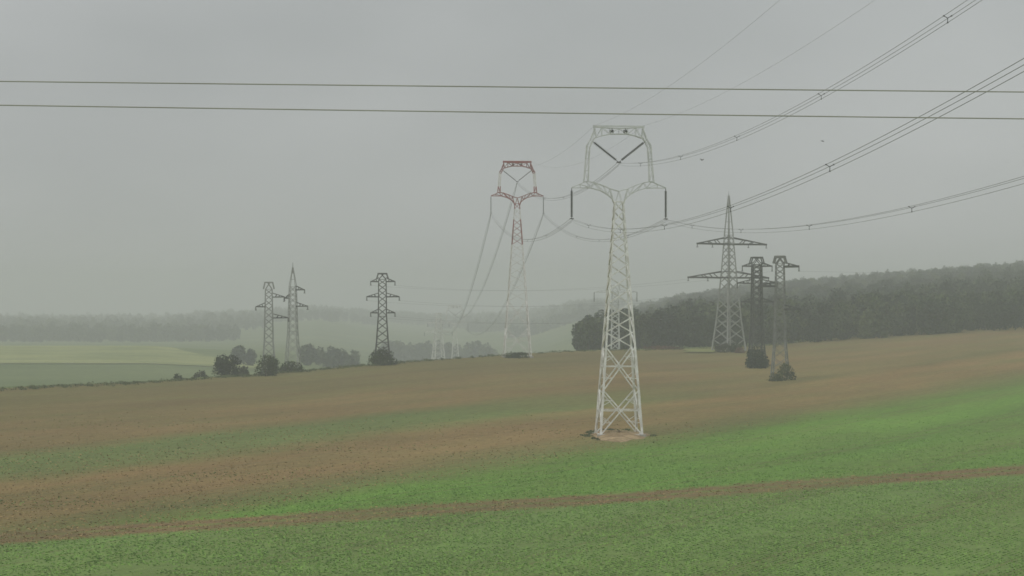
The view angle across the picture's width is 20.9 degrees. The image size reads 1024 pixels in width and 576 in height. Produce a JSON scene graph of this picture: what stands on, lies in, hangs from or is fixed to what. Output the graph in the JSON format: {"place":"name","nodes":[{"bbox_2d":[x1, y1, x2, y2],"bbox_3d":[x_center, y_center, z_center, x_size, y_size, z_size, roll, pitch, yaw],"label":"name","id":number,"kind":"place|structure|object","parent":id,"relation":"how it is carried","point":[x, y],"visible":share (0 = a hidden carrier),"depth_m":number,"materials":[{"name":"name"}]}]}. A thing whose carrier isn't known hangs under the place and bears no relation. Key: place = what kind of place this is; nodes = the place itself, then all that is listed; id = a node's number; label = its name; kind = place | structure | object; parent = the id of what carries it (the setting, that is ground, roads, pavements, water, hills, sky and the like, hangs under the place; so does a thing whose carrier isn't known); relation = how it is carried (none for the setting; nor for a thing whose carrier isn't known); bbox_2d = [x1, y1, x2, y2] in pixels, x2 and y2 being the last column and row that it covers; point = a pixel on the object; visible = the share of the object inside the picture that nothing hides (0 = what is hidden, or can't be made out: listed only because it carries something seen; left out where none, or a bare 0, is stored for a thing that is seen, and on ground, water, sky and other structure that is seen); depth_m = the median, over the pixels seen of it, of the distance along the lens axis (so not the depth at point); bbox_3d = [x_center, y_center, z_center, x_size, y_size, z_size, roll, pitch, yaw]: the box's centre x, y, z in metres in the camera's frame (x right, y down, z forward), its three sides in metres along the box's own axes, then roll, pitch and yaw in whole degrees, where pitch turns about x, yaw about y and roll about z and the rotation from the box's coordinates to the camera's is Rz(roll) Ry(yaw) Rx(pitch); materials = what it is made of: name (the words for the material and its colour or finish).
{"place":"outdoors","nodes":[
{"label":"outdoors","id":0,"kind":"place"},
{"bbox_2d":[0,346,256,368],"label":"meadow","id":1,"kind":"structure","parent":0,"point":[97,354],"depth_m":1232.74,"materials":[{"name":"green plant"}]},
{"bbox_2d":[0,309,1023,575],"bbox_3d":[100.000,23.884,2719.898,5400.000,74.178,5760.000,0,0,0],"label":"ground","id":2,"kind":"structure","parent":0,"point":[882,383],"depth_m":349.17,"materials":[{"name":"soil"}]},
{"bbox_2d":[173,373,183,379],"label":"bush","id":3,"kind":"object","parent":2,"relation":"on","point":[176,375],"visible":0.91,"depth_m":555.78,"materials":[{"name":"green plant"}]},
{"bbox_2d":[192,370,207,377],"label":"bush","id":4,"kind":"object","parent":2,"relation":"on","point":[196,375],"visible":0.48,"depth_m":639.24,"materials":[{"name":"green plant"}]},
{"bbox_2d":[211,354,241,376],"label":"bush","id":5,"kind":"object","parent":2,"relation":"on","point":[223,366],"visible":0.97,"depth_m":583.89,"materials":[{"name":"green plant"}]},
{"bbox_2d":[0,304,479,342],"bbox_3d":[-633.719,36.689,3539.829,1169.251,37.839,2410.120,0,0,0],"label":"distant forest","id":6,"kind":"object","parent":2,"relation":"on","point":[207,325],"visible":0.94,"depth_m":2882.92,"materials":[{"name":"plant"}]},
{"bbox_2d":[235,366,249,373],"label":"bush","id":7,"kind":"object","parent":2,"relation":"on","point":[242,369],"visible":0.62,"depth_m":639.43,"materials":[{"name":"green plant"}]},
{"bbox_2d":[254,353,279,375],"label":"bush","id":8,"kind":"object","parent":2,"relation":"on","point":[272,366],"visible":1,"depth_m":591.51,"materials":[{"name":"green plant"}]},
{"bbox_2d":[255,282,288,371],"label":"lattice pylon","id":9,"kind":"object","parent":2,"relation":"on","point":[272,323],"visible":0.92,"depth_m":599.37,"materials":[{"name":"grey metal"}]},
{"bbox_2d":[279,361,306,372],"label":"bush","id":10,"kind":"object","parent":2,"relation":"on","point":[286,367],"visible":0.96,"depth_m":611.30,"materials":[{"name":"green plant"}]},
{"bbox_2d":[283,265,308,370],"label":"lattice pylon","id":11,"kind":"object","parent":2,"relation":"on","point":[295,314],"visible":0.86,"depth_m":624.58,"materials":[{"name":"grey metal"}]},
{"bbox_2d":[367,346,397,365],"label":"bush","id":12,"kind":"object","parent":2,"relation":"on","point":[378,359],"visible":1,"depth_m":632.74,"materials":[{"name":"green plant"}]},
{"bbox_2d":[366,273,399,363],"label":"lattice pylon","id":13,"kind":"object","parent":2,"relation":"on","point":[378,320],"visible":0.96,"depth_m":639.15,"materials":[{"name":"metal"}]},
{"bbox_2d":[380,309,723,323],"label":"line wire","id":14,"kind":"object","parent":13,"relation":"attached to","point":[537,323],"visible":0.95,"depth_m":638.70,"materials":[{"name":"metal"}]},
{"bbox_2d":[372,272,734,290],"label":"line wire","id":15,"kind":"object","parent":13,"relation":"attached to","point":[558,289],"visible":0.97,"depth_m":638.62,"materials":[{"name":"metal"}]},
{"bbox_2d":[396,272,764,290],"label":"line wire","id":16,"kind":"object","parent":13,"relation":"attached to","point":[554,290],"visible":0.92,"depth_m":639.55,"materials":[{"name":"metal"}]},
{"bbox_2d":[404,307,769,323],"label":"line wire","id":17,"kind":"object","parent":13,"relation":"hanging from","point":[564,323],"visible":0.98,"depth_m":639.49,"materials":[{"name":"metal"}]},
{"bbox_2d":[0,411,822,551],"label":"weeds","id":18,"kind":"object","parent":2,"relation":"on","point":[227,472],"visible":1,"depth_m":322.04,"materials":[{"name":"green plant"}]},
{"bbox_2d":[424,313,452,359],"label":"lattice pylon","id":19,"kind":"object","parent":2,"relation":"on","point":[436,329],"visible":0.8,"depth_m":1239.23,"materials":[{"name":"metal"}]},
{"bbox_2d":[230,296,655,367],"bbox_3d":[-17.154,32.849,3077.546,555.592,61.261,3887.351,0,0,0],"label":"misty forest","id":20,"kind":"object","parent":2,"relation":"on","point":[549,318],"visible":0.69,"depth_m":2888.16,"materials":[{"name":"plant"}]},
{"bbox_2d":[442,305,467,358],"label":"transmission pylon","id":21,"kind":"object","parent":2,"relation":"on","point":[456,306],"visible":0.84,"depth_m":1389.50,"materials":[{"name":"metal"}]},
{"bbox_2d":[0,330,920,390],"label":"grass","id":22,"kind":"structure","parent":2,"relation":"on","point":[137,382],"depth_m":582.49,"materials":[{"name":"green plant"}]},
{"bbox_2d":[0,407,1023,575],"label":"crop","id":23,"kind":"object","parent":2,"relation":"on","point":[406,543],"visible":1,"depth_m":237.32,"materials":[{"name":"green plant"}]},
{"bbox_2d":[503,352,529,357],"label":"bush","id":24,"kind":"object","parent":2,"relation":"on","point":[516,355],"visible":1,"depth_m":668.11,"materials":[{"name":"green plant"}]},
{"bbox_2d":[490,161,543,357],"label":"transmission pylon","id":25,"kind":"object","parent":2,"relation":"on","point":[523,267],"visible":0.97,"depth_m":674.83,"materials":[{"name":"metal"}]},
{"bbox_2d":[444,214,490,334],"bbox_3d":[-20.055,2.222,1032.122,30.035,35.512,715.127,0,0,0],"label":"conductor bundle","id":26,"kind":"object","parent":25,"relation":"hanging from","point":[474,275],"visible":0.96,"depth_m":803.66,"materials":[{"name":"metal"}]},
{"bbox_2d":[459,183,516,318],"bbox_3d":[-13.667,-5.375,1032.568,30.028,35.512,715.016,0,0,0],"label":"conductor bundle","id":27,"kind":"object","parent":25,"relation":"hanging from","point":[497,249],"visible":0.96,"depth_m":798.85,"materials":[{"name":"metal"}]},
{"bbox_2d":[470,214,543,334],"bbox_3d":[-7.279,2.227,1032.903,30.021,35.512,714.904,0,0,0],"label":"conductor bundle","id":28,"kind":"object","parent":25,"relation":"hanging from","point":[520,270],"visible":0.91,"depth_m":769.27,"materials":[{"name":"metal"}]},
{"bbox_2d":[575,315,602,349],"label":"tree","id":29,"kind":"object","parent":2,"relation":"on","point":[588,329],"visible":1,"depth_m":810.81,"materials":[{"name":"green plant"}]},
{"bbox_2d":[594,285,636,349],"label":"lattice pylon","id":30,"kind":"object","parent":2,"relation":"on","point":[618,328],"visible":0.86,"depth_m":799.45,"materials":[{"name":"metal"}]},
{"bbox_2d":[580,428,656,439],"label":"weeds","id":31,"kind":"object","parent":2,"relation":"on","point":[589,432],"visible":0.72,"depth_m":378.27,"materials":[{"name":"green plant"}]},
{"bbox_2d":[590,430,649,441],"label":"soil","id":32,"kind":"structure","parent":2,"relation":"on","point":[617,435],"depth_m":369.74,"materials":[{"name":"soil"}]},
{"bbox_2d":[570,125,667,436],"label":"transmission pylon","id":33,"kind":"object","parent":32,"relation":"on","point":[634,398],"visible":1,"depth_m":374.82,"materials":[{"name":"metal"}]},
{"bbox_2d":[491,215,572,241],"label":"conductor bundle","id":34,"kind":"object","parent":33,"relation":"hanging from","point":[541,236],"visible":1,"depth_m":448.91,"materials":[{"name":"metal"}]},
{"bbox_2d":[517,163,618,199],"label":"conductor bundle","id":35,"kind":"object","parent":33,"relation":"attached to","point":[577,192],"visible":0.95,"depth_m":480.09,"materials":[{"name":"metal"}]},
{"bbox_2d":[544,215,666,241],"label":"conductor bundle","id":36,"kind":"object","parent":33,"relation":"hanging from","point":[606,239],"visible":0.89,"depth_m":481.64,"materials":[{"name":"metal"}]},
{"bbox_2d":[614,3,775,117],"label":"earth wire","id":37,"kind":"object","parent":33,"relation":"attached to","point":[707,58],"visible":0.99,"depth_m":237.31,"materials":[{"name":"metal"}]},
{"bbox_2d":[647,4,868,124],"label":"earth wire","id":38,"kind":"object","parent":33,"relation":"attached to","point":[776,63],"visible":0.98,"depth_m":244.11,"materials":[{"name":"metal"}]},
{"bbox_2d":[574,58,1023,232],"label":"conductor bundle","id":39,"kind":"object","parent":33,"relation":"hanging from","point":[842,156],"visible":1,"depth_m":141.08,"materials":[{"name":"metal"}]},
{"bbox_2d":[618,0,981,165],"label":"conductor bundle","id":40,"kind":"object","parent":33,"relation":"hanging from","point":[680,156],"visible":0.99,"depth_m":183.33,"materials":[{"name":"metal"}]},
{"bbox_2d":[667,176,1023,232],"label":"conductor bundle","id":41,"kind":"object","parent":33,"relation":"hanging from","point":[877,213],"visible":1,"depth_m":203.67,"materials":[{"name":"metal"}]},
{"bbox_2d":[643,345,687,349],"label":"weeds","id":42,"kind":"object","parent":2,"relation":"on","point":[662,347],"visible":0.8,"depth_m":771.38,"materials":[{"name":"green plant"}]},
{"bbox_2d":[714,343,731,351],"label":"bush","id":43,"kind":"object","parent":2,"relation":"on","point":[721,347],"visible":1,"depth_m":751.05,"materials":[{"name":"green plant"}]},
{"bbox_2d":[687,193,768,350],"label":"lattice pylon","id":44,"kind":"object","parent":2,"relation":"on","point":[728,243],"visible":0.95,"depth_m":759.70,"materials":[{"name":"grey metal"}]},
{"bbox_2d":[729,342,741,351],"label":"bush","id":45,"kind":"object","parent":2,"relation":"on","point":[735,347],"visible":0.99,"depth_m":753.01,"materials":[{"name":"green plant"}]},
{"bbox_2d":[734,346,744,352],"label":"bush","id":46,"kind":"object","parent":2,"relation":"on","point":[738,350],"visible":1,"depth_m":747.55,"materials":[{"name":"green plant"}]},
{"bbox_2d":[737,257,777,358],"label":"lattice pylon","id":47,"kind":"object","parent":2,"relation":"on","point":[752,305],"visible":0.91,"depth_m":637.23,"materials":[{"name":"metal"}]},
{"bbox_2d":[377,288,735,306],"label":"line wire","id":48,"kind":"object","parent":47,"relation":"hanging from","point":[517,306],"visible":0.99,"depth_m":638.75,"materials":[{"name":"metal"}]},
{"bbox_2d":[410,289,769,306],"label":"line wire","id":49,"kind":"object","parent":47,"relation":"hanging from","point":[553,306],"visible":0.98,"depth_m":639.74,"materials":[{"name":"metal"}]},
{"bbox_2d":[745,346,769,368],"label":"bush","id":50,"kind":"object","parent":2,"relation":"on","point":[759,362],"visible":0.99,"depth_m":628.73,"materials":[{"name":"green plant"}]},
{"bbox_2d":[767,372,785,380],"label":"bush","id":51,"kind":"object","parent":2,"relation":"on","point":[778,378],"visible":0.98,"depth_m":558.31,"materials":[{"name":"green plant"}]},
{"bbox_2d":[758,256,800,378],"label":"lattice pylon","id":52,"kind":"object","parent":2,"relation":"on","point":[789,265],"visible":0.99,"depth_m":566.29,"materials":[{"name":"grey metal"}]},
{"bbox_2d":[777,361,796,379],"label":"bush","id":53,"kind":"object","parent":2,"relation":"on","point":[783,366],"visible":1,"depth_m":560.62,"materials":[{"name":"green plant"}]},
{"bbox_2d":[571,260,1023,350],"bbox_3d":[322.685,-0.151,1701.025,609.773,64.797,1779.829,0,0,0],"label":"forest","id":54,"kind":"object","parent":2,"relation":"on","point":[934,300],"visible":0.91,"depth_m":882.82,"materials":[{"name":"plant"}]},
{"bbox_2d":[0,81,1023,92],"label":"overhead cable","id":55,"kind":"object","parent":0,"point":[512,86],"visible":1,"depth_m":50.02,"materials":[{"name":"black metal"}]},
{"bbox_2d":[0,105,1023,118],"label":"overhead cable","id":56,"kind":"object","parent":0,"point":[510,112],"visible":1,"depth_m":50.02,"materials":[{"name":"black metal"}]},
{"bbox_2d":[0,0,1023,316],"label":"sky","id":57,"kind":"structure","parent":0,"point":[110,210],"materials":[{"name":"grey"}]},
{"bbox_2d":[683,348,714,351],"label":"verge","id":58,"kind":"structure","parent":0,"point":[700,350],"depth_m":757.65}
]}

